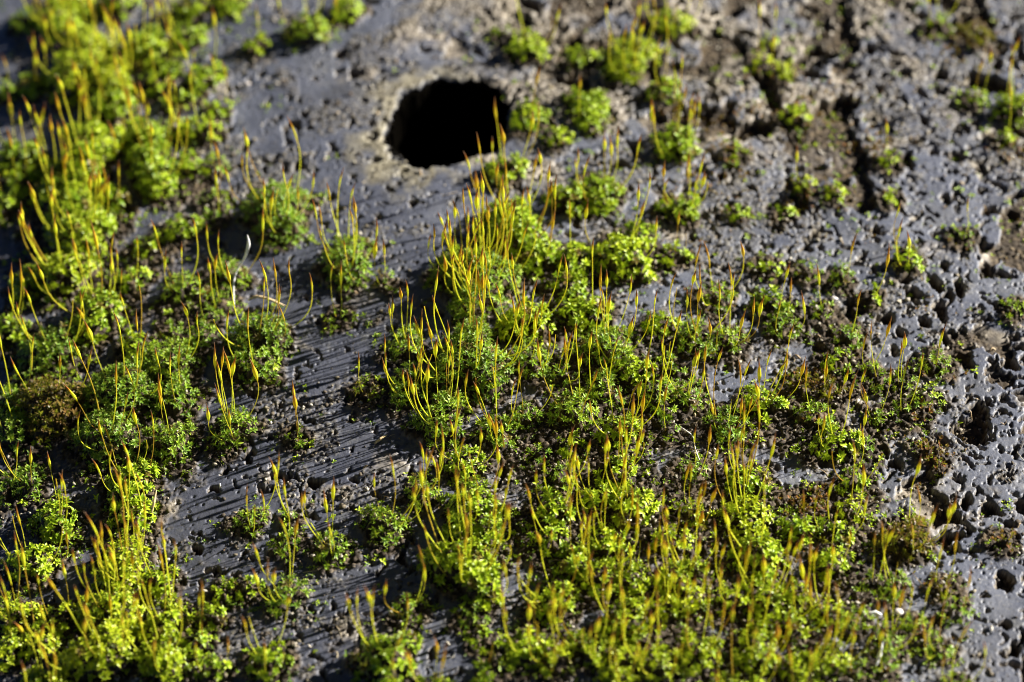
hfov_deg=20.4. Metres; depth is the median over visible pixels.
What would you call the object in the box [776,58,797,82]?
moss tuft
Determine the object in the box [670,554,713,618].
moss tuft
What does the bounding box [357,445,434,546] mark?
moss tuft
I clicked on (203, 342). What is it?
moss tuft
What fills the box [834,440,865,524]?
moss tuft
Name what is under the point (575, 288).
moss tuft
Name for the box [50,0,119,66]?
moss tuft
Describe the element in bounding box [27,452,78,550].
moss tuft
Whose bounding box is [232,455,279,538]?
moss tuft
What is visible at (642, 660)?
moss tuft
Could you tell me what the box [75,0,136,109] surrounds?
moss tuft
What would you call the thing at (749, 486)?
moss tuft
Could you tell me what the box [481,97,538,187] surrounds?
moss tuft
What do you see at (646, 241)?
moss tuft
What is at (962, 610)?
moss tuft
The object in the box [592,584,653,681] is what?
moss tuft
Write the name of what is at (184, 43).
moss tuft
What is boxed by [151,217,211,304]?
moss tuft
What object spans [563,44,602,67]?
moss tuft
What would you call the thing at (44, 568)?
moss tuft
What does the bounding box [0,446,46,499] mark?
moss tuft
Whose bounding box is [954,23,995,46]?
moss tuft
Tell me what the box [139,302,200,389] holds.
moss tuft
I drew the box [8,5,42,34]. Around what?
moss tuft
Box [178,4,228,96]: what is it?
moss tuft
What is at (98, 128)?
moss tuft
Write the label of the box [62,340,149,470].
moss tuft
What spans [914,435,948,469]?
moss tuft
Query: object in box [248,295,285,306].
straw
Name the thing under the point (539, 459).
moss tuft
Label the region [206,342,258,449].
moss tuft
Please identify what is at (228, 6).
moss tuft
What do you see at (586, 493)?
moss tuft
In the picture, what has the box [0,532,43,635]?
moss tuft
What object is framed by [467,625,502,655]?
moss tuft
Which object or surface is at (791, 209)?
moss tuft
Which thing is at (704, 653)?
moss tuft
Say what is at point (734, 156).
moss tuft
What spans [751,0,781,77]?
moss tuft
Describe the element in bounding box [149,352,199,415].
moss tuft
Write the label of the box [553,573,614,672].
moss tuft
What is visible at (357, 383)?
moss tuft
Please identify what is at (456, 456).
moss tuft
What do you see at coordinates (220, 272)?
moss tuft
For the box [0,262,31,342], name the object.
moss tuft
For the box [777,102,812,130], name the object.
moss tuft
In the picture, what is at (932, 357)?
moss tuft
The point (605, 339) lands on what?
moss tuft
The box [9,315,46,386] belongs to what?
moss tuft
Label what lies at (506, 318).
moss tuft
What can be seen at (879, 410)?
moss tuft
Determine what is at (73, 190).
moss tuft
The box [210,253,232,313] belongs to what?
moss tuft
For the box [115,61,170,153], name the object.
moss tuft
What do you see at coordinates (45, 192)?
moss tuft
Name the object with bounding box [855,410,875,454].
moss tuft
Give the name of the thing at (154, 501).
leaf fragment
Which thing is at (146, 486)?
moss tuft
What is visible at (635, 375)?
moss tuft
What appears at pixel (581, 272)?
moss tuft
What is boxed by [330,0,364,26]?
moss tuft
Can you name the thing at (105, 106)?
moss tuft
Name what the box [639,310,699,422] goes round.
moss tuft
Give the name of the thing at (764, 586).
moss tuft
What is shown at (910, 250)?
moss tuft
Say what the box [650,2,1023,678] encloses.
dead moss crumbs
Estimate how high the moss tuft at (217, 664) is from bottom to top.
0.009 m
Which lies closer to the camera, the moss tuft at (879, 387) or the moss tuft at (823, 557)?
the moss tuft at (823, 557)
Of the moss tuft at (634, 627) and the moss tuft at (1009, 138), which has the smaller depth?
the moss tuft at (634, 627)
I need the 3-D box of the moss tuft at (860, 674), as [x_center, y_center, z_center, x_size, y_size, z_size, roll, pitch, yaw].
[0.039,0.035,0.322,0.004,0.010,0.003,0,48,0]
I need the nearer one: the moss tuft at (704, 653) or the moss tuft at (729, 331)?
the moss tuft at (704, 653)
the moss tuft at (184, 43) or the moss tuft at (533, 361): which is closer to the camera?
the moss tuft at (533, 361)
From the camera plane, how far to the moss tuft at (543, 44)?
0.39 m
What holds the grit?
on the ground
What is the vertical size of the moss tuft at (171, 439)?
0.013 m
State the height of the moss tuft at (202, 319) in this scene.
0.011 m
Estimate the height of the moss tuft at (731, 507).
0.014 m
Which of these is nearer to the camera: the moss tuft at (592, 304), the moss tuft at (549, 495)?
the moss tuft at (549, 495)
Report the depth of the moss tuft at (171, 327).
0.36 m
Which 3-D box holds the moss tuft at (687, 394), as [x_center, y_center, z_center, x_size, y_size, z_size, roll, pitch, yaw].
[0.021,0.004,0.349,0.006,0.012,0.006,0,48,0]
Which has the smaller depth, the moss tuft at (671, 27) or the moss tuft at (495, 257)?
the moss tuft at (495, 257)
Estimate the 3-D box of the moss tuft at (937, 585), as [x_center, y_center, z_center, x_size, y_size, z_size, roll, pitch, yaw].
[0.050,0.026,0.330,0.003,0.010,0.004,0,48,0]
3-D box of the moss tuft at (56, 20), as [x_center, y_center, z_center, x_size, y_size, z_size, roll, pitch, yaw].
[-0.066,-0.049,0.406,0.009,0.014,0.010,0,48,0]
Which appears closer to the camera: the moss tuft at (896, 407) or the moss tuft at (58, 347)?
the moss tuft at (896, 407)
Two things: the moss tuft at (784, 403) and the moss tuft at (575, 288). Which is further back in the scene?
the moss tuft at (575, 288)
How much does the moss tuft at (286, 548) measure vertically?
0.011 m
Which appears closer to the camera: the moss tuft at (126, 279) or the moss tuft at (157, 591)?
the moss tuft at (157, 591)
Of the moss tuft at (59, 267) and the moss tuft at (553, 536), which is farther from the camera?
the moss tuft at (59, 267)
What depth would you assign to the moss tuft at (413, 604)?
0.33 m
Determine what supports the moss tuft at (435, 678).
on the ground
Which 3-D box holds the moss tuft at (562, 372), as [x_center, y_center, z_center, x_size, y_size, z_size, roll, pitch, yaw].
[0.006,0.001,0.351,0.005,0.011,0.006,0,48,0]
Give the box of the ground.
[0,0,1023,681]
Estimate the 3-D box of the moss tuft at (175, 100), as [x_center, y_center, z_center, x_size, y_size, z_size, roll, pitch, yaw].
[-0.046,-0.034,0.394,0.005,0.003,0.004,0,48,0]
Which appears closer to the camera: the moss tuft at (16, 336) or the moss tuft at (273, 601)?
the moss tuft at (273, 601)
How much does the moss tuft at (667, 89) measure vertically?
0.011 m
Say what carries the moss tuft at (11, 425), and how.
on the ground
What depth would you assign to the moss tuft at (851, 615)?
0.33 m
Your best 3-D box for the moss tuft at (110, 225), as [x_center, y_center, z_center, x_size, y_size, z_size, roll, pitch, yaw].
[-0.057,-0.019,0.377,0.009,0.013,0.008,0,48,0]
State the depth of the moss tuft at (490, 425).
0.35 m
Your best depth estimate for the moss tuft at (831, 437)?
0.35 m
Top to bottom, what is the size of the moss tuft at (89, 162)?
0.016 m
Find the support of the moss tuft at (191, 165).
on the ground
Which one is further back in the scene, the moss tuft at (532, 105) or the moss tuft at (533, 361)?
the moss tuft at (532, 105)
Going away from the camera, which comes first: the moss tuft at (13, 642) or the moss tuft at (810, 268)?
the moss tuft at (13, 642)
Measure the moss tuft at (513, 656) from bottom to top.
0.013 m
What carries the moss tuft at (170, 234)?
on the ground
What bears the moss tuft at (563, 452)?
on the ground
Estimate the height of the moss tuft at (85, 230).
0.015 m
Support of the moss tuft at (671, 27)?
on the ground
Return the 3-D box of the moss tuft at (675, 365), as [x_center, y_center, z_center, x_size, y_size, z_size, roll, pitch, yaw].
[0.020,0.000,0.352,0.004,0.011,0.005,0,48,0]
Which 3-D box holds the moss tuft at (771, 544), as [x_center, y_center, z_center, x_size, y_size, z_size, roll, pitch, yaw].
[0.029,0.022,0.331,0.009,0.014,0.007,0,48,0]
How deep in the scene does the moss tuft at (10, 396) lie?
0.36 m
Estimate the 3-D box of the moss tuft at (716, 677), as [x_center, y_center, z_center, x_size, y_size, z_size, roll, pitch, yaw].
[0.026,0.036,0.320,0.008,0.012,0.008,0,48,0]
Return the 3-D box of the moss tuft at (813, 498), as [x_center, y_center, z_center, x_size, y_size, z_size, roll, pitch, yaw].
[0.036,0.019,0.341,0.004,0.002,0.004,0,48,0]
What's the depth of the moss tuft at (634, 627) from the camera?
0.33 m
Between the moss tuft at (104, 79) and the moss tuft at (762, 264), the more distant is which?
the moss tuft at (104, 79)
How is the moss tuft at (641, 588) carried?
on the ground
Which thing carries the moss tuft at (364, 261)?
on the ground
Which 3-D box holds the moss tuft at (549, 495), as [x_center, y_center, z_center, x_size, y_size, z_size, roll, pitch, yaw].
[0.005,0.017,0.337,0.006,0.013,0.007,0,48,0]
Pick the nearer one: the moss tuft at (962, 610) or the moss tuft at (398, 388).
the moss tuft at (962, 610)
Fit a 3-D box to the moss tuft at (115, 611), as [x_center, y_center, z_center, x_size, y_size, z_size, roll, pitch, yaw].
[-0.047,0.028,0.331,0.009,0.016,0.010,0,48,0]
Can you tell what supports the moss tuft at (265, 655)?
on the ground
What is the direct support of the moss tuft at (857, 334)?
on the ground
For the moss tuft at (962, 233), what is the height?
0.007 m
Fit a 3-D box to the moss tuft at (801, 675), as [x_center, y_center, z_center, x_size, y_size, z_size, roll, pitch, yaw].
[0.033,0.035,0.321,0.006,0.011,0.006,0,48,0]
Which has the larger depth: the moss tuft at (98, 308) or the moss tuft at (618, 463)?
the moss tuft at (98, 308)
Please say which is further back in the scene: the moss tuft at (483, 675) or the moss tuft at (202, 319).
the moss tuft at (202, 319)
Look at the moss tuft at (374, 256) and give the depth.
0.37 m
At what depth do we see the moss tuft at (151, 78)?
0.40 m
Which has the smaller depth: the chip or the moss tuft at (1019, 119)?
the chip
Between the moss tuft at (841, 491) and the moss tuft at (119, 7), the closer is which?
the moss tuft at (841, 491)
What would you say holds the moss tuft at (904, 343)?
on the ground
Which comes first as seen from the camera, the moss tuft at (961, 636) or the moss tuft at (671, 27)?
the moss tuft at (961, 636)
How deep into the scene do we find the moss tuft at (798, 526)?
0.34 m
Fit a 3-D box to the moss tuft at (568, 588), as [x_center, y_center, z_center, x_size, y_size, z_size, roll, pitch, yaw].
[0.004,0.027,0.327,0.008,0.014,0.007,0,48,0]
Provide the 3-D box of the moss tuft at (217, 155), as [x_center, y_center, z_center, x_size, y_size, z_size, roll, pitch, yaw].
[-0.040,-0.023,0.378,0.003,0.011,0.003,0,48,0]
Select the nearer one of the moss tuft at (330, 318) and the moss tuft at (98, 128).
the moss tuft at (330, 318)
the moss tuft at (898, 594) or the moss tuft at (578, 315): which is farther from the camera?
the moss tuft at (578, 315)
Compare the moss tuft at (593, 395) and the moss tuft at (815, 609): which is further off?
the moss tuft at (593, 395)
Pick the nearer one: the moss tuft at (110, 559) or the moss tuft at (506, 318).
the moss tuft at (110, 559)
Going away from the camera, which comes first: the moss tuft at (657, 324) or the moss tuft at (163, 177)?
the moss tuft at (657, 324)
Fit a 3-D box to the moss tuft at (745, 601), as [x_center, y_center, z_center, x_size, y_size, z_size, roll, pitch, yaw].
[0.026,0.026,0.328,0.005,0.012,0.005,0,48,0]
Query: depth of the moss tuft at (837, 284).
0.36 m
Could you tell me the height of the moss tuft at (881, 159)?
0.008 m
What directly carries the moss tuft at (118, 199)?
on the ground
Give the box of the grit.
[0,0,1023,681]
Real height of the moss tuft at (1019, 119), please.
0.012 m
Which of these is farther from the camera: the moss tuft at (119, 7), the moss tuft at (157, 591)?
the moss tuft at (119, 7)
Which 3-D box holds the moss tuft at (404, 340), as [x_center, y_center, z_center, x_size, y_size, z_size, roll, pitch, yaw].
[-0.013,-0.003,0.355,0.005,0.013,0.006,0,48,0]
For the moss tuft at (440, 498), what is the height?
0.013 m
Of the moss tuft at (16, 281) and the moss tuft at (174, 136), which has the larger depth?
the moss tuft at (174, 136)
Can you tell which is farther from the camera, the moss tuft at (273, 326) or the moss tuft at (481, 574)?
the moss tuft at (273, 326)
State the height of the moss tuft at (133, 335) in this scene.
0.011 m
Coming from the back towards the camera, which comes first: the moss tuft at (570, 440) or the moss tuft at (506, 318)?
the moss tuft at (506, 318)
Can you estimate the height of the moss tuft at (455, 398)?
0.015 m
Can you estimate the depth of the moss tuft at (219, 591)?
0.34 m
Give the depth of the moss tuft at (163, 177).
0.38 m
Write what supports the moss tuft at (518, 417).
on the ground
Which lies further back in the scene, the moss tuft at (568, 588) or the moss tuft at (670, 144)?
the moss tuft at (670, 144)
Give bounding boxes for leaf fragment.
[151,490,156,512]
[876,642,882,664]
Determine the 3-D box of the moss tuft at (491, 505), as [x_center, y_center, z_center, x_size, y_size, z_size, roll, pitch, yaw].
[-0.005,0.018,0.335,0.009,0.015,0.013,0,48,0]
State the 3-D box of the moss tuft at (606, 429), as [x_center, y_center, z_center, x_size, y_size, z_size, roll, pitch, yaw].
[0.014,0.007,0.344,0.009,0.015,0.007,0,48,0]
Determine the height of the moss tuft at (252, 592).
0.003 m
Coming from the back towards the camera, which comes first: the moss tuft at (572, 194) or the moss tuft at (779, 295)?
the moss tuft at (572, 194)
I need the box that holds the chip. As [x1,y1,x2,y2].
[894,608,902,615]
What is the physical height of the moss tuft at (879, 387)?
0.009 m
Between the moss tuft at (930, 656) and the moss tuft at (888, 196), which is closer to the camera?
the moss tuft at (930, 656)
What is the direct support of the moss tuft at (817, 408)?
on the ground
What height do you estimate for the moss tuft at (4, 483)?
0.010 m
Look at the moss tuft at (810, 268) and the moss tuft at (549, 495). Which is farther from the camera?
the moss tuft at (810, 268)
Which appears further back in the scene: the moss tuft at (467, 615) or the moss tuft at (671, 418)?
the moss tuft at (671, 418)
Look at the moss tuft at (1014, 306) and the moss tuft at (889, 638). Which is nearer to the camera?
the moss tuft at (889, 638)
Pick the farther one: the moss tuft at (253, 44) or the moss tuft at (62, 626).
the moss tuft at (253, 44)
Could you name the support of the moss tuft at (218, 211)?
on the ground
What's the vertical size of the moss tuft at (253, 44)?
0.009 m
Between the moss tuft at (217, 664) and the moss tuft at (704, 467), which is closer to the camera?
the moss tuft at (217, 664)
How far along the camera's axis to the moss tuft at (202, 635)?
0.33 m
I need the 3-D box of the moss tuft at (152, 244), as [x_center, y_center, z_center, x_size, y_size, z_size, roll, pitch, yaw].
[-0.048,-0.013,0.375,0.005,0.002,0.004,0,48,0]
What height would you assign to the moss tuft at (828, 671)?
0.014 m
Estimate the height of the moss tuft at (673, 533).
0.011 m
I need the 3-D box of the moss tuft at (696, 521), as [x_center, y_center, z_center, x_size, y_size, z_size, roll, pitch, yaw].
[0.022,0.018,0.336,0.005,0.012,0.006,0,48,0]
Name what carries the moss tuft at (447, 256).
on the ground
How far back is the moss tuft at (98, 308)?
0.37 m
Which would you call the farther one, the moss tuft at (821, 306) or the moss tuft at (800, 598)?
the moss tuft at (821, 306)
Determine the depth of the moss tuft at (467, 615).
0.33 m
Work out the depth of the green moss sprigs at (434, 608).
0.35 m
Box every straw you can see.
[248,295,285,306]
[374,434,386,443]
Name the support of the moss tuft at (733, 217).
on the ground
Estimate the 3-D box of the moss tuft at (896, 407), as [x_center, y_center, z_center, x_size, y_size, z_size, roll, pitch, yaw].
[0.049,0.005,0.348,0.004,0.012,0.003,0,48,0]
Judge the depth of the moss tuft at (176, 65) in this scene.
0.40 m
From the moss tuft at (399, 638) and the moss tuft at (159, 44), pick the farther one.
the moss tuft at (159, 44)
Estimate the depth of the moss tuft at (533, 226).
0.37 m
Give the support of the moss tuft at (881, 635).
on the ground
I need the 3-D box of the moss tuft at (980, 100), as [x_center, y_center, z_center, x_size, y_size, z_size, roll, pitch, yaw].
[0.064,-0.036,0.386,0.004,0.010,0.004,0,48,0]
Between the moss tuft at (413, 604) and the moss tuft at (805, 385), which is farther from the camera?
the moss tuft at (805, 385)
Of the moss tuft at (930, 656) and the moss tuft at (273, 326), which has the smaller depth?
the moss tuft at (930, 656)
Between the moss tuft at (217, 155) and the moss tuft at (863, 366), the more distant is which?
the moss tuft at (217, 155)
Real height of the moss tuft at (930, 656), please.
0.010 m
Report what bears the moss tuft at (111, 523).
on the ground
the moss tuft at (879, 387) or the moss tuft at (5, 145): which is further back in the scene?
the moss tuft at (5, 145)
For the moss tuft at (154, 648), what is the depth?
0.33 m
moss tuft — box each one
[0,55,21,101]
[0,94,45,170]
[0,188,22,220]
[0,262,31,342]
[0,335,33,418]
[0,382,42,450]
[0,440,22,506]
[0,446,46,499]
[0,507,67,592]
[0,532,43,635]
[0,578,29,671]
[2,109,39,198]
[3,346,92,441]
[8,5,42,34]
[8,286,84,376]
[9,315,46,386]
[11,266,45,300]
[14,37,53,99]
[14,543,61,658]
[17,189,103,310]
[20,557,147,681]
[20,610,71,681]
[23,0,88,43]
[23,96,72,205]
[27,144,107,258]
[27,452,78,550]
[32,0,116,105]
[34,118,107,233]
[35,559,77,639]
[36,222,130,348]
[44,74,110,190]
[50,0,95,21]
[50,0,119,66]
[50,165,122,239]
[60,43,133,171]
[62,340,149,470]
[68,310,161,426]
[71,513,145,638]
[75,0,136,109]
[80,17,136,127]
[84,466,150,599]
[91,406,159,512]
[96,0,142,21]
[98,160,131,214]
[101,2,165,59]
[106,441,159,535]
[112,236,152,293]
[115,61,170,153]
[117,286,157,363]
[122,81,178,197]
[122,577,191,681]
[132,233,169,258]
[133,0,169,71]
[133,107,187,203]
[134,519,195,644]
[135,520,179,599]
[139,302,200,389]
[140,373,199,466]
[144,45,176,96]
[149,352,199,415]
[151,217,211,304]
[156,17,188,78]
[158,318,188,343]
[160,0,209,52]
[160,88,196,110]
[161,68,222,145]
[161,213,204,240]
[166,73,191,140]
[171,0,212,25]
[175,120,201,178]
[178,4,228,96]
[179,580,212,659]
[188,321,220,351]
[193,635,231,681]
[194,601,227,631]
[196,269,224,322]
[200,141,222,202]
[201,120,225,176]
[202,60,234,118]
[202,165,222,218]
[206,208,263,292]
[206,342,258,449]
[209,575,233,608]
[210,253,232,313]
[212,0,250,19]
[213,259,312,358]
[223,117,313,250]
[224,308,281,392]
[229,575,265,600]
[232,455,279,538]
[241,2,271,54]
[241,594,294,681]
[251,517,309,620]
[266,477,300,557]
[269,457,298,523]
[277,0,336,54]
[283,381,306,448]
[300,477,348,570]
[311,167,377,290]
[329,262,350,329]
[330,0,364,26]
[345,584,423,681]
[352,351,379,398]
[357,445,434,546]
[373,238,394,289]
[382,312,432,407]
[384,545,425,624]
[386,279,423,360]
[402,318,471,446]
[403,637,450,681]
[404,424,445,511]
[410,235,540,408]
[412,462,513,613]
[428,189,515,289]
[433,171,535,325]
[435,403,497,480]
[436,443,510,551]
[457,602,491,630]
[463,123,543,238]
[465,337,523,449]
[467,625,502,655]
[470,643,505,681]
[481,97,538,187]
[481,155,556,259]
[487,243,567,347]
[489,24,518,40]
[499,586,571,671]
[502,359,552,430]
[503,0,562,63]
[505,294,555,377]
[509,65,551,131]
[513,179,564,280]
[517,531,579,625]
[525,444,551,464]
[525,483,569,557]
[527,581,574,679]
[528,442,576,533]
[537,322,599,437]
[541,180,584,219]
[542,425,590,494]
[546,324,582,387]
[550,198,590,283]
[550,270,588,303]
[552,493,596,581]
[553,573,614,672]
[554,295,585,330]
[556,429,585,459]
[561,77,613,131]
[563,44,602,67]
[569,440,627,513]
[570,493,638,599]
[571,266,650,375]
[572,238,614,333]
[574,469,635,567]
[575,125,641,217]
[580,329,627,406]
[584,171,656,283]
[589,349,662,453]
[589,532,673,645]
[592,395,644,492]
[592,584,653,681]
[594,289,657,388]
[597,0,667,83]
[604,422,661,531]
[612,518,651,596]
[621,569,683,681]
[625,201,656,249]
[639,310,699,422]
[640,288,682,339]
[645,36,683,105]
[646,0,700,38]
[647,488,703,558]
[647,529,700,597]
[648,54,696,163]
[648,536,684,627]
[653,162,707,219]
[660,210,693,267]
[660,315,687,384]
[660,384,680,441]
[661,339,707,410]
[663,491,715,577]
[664,151,705,226]
[669,269,734,360]
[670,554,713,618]
[671,92,702,162]
[673,573,738,677]
[675,461,718,530]
[676,424,710,481]
[695,241,744,310]
[700,342,760,449]
[709,604,780,681]
[712,263,764,353]
[714,430,779,546]
[715,536,754,613]
[722,478,791,580]
[723,203,750,222]
[723,399,772,498]
[723,505,804,625]
[727,562,792,676]
[730,143,745,159]
[742,322,805,423]
[746,251,785,281]
[749,261,794,313]
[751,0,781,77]
[759,2,780,47]
[762,277,804,338]
[772,562,829,641]
[775,204,799,216]
[775,512,822,546]
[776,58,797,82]
[776,620,838,681]
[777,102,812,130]
[780,537,819,610]
[786,366,819,399]
[790,144,817,192]
[792,364,835,432]
[793,258,823,282]
[795,485,828,510]
[798,541,851,632]
[800,575,874,681]
[803,474,868,547]
[807,371,865,461]
[808,509,855,586]
[810,263,833,319]
[813,351,848,401]
[819,347,851,372]
[824,179,847,203]
[826,232,857,286]
[832,289,862,349]
[832,426,881,495]
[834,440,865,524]
[835,602,869,630]
[841,624,870,681]
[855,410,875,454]
[859,316,891,381]
[860,531,885,595]
[861,364,893,424]
[869,322,888,391]
[869,579,917,665]
[872,247,889,305]
[872,626,900,681]
[875,456,956,562]
[877,115,898,168]
[877,521,913,603]
[883,186,898,206]
[891,201,925,272]
[891,331,914,391]
[891,352,922,413]
[898,572,935,634]
[909,378,946,406]
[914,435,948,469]
[918,322,951,375]
[921,579,955,660]
[926,0,957,38]
[930,530,958,602]
[939,616,985,681]
[942,565,974,625]
[953,196,974,243]
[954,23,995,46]
[966,47,992,107]
[989,529,1018,551]
[992,35,1023,125]
[997,80,1018,148]
[997,297,1023,319]
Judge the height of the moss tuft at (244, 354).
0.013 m
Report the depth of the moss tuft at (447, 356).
0.35 m
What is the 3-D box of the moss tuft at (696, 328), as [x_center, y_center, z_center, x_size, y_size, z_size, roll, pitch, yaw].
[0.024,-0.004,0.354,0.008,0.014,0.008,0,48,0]
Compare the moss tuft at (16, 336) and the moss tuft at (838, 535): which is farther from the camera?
the moss tuft at (16, 336)
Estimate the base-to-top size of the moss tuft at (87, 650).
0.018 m
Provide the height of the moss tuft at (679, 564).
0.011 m
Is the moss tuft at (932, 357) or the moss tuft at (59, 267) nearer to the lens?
the moss tuft at (932, 357)
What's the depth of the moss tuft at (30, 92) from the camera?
0.40 m
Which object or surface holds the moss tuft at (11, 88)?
on the ground
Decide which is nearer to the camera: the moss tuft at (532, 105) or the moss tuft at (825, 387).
the moss tuft at (825, 387)
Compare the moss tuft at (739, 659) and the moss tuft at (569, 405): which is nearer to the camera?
the moss tuft at (739, 659)
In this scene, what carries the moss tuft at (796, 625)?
on the ground
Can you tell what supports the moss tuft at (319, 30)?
on the ground
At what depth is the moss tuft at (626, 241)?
0.37 m
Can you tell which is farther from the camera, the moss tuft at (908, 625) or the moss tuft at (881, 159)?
the moss tuft at (881, 159)
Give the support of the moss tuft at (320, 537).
on the ground
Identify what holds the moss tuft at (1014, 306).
on the ground
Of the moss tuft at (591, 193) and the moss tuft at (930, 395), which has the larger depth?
the moss tuft at (591, 193)
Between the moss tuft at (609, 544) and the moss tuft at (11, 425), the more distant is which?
the moss tuft at (11, 425)
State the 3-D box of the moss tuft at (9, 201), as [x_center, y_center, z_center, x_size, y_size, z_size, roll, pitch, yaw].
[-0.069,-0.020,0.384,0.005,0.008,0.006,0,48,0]
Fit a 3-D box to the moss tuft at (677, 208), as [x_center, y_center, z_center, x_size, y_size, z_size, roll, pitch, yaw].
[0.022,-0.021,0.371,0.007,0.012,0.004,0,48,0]
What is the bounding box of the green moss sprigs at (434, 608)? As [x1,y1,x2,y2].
[0,0,1023,681]
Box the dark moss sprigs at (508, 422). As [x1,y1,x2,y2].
[0,0,1023,681]
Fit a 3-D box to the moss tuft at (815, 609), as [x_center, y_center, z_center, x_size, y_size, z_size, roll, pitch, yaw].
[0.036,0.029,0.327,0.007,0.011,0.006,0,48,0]
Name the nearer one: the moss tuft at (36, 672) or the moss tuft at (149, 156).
the moss tuft at (36, 672)
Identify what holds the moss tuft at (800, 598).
on the ground
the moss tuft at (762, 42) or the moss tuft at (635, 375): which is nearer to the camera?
the moss tuft at (635, 375)
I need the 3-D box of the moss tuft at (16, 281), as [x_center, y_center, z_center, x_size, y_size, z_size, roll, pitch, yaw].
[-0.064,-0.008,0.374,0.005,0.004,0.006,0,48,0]
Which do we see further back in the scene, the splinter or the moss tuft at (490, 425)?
the splinter
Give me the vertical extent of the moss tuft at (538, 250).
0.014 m
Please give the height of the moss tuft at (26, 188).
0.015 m
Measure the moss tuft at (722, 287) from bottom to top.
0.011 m
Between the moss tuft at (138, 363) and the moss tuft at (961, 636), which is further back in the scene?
the moss tuft at (138, 363)
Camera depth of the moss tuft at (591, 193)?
0.37 m
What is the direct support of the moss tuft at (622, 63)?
on the ground
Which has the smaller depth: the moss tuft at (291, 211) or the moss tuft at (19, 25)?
the moss tuft at (291, 211)
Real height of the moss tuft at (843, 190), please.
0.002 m
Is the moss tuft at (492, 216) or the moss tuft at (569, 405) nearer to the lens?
the moss tuft at (569, 405)
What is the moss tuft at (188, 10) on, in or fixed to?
on the ground
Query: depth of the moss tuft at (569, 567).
0.33 m
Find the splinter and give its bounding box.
[233,234,249,307]
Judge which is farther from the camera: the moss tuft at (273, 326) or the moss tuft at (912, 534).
the moss tuft at (273, 326)
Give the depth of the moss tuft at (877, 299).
0.36 m
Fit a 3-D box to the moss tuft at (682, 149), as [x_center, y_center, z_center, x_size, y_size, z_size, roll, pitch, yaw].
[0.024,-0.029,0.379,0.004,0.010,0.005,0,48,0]
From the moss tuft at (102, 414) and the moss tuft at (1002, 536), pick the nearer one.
the moss tuft at (1002, 536)
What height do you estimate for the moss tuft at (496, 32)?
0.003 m
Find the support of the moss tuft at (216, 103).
on the ground
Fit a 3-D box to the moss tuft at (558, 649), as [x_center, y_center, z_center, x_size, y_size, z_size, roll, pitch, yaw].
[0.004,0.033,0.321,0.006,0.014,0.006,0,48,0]
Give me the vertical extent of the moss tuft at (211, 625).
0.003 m
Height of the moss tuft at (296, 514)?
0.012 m
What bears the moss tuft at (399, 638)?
on the ground
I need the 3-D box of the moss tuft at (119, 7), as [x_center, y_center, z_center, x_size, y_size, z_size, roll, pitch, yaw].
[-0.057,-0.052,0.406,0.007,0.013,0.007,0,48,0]
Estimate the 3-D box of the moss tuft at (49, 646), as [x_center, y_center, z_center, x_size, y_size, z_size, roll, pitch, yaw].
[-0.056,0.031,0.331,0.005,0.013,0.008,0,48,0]
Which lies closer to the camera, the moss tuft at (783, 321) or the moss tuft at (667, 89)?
the moss tuft at (783, 321)
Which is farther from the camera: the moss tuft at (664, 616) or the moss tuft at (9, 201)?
the moss tuft at (9, 201)
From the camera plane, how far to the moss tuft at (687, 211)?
0.37 m
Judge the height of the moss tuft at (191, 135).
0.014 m
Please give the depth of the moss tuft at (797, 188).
0.38 m
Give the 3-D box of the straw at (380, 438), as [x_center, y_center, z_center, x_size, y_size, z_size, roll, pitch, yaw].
[-0.016,0.012,0.350,0.002,0.001,0.001,0,48,0]
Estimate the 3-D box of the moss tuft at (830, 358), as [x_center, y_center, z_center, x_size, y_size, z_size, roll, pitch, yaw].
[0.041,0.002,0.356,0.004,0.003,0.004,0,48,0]
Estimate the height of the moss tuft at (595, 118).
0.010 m
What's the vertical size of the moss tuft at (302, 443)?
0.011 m
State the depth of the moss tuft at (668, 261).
0.37 m
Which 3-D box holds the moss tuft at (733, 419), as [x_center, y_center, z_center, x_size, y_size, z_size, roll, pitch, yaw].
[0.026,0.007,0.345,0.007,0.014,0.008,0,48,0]
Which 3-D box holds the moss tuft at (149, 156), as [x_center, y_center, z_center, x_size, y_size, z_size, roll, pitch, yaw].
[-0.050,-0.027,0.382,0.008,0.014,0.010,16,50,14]
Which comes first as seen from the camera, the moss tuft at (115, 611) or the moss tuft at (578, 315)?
the moss tuft at (115, 611)
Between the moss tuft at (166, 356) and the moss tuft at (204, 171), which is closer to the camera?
the moss tuft at (166, 356)
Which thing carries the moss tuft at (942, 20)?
on the ground
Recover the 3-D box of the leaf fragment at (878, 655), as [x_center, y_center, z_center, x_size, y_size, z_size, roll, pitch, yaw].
[0.042,0.036,0.326,0.001,0.002,0.002,0,48,0]
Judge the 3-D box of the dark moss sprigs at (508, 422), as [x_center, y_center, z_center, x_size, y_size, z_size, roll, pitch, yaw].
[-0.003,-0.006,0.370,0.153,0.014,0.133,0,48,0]
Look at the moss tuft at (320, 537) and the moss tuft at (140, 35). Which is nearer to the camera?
the moss tuft at (320, 537)
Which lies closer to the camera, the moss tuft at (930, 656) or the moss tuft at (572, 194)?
the moss tuft at (930, 656)
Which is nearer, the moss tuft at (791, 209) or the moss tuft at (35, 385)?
the moss tuft at (35, 385)

